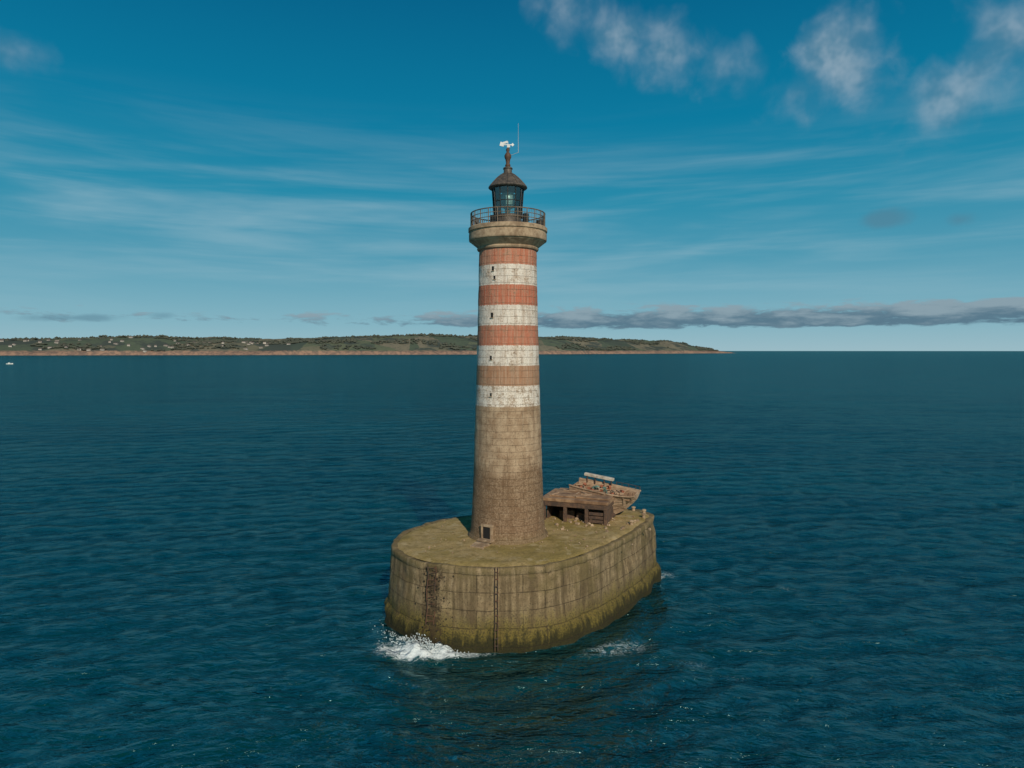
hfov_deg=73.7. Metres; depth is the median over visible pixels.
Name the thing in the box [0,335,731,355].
headland
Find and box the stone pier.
[384,506,660,652]
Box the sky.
[0,0,1023,350]
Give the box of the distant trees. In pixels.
[2,333,718,350]
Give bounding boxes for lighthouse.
[468,141,547,548]
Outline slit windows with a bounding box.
[490,266,494,395]
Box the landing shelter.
[543,488,617,525]
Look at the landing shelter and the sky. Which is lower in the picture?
the landing shelter
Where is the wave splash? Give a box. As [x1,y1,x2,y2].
[372,629,476,658]
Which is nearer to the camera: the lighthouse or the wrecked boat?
the lighthouse
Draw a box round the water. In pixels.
[0,351,1023,767]
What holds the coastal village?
on the headland
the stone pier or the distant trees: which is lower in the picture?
the stone pier
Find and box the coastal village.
[0,336,325,351]
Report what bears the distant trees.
on the headland
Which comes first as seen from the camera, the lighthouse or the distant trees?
the lighthouse
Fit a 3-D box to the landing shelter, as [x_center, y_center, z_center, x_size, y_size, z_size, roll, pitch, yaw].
[5.550,9.861,55.548,5.500,2.075,3.900,1,3,21]
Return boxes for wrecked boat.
[569,472,640,517]
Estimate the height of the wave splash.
1.151 m
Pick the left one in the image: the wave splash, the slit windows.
the wave splash

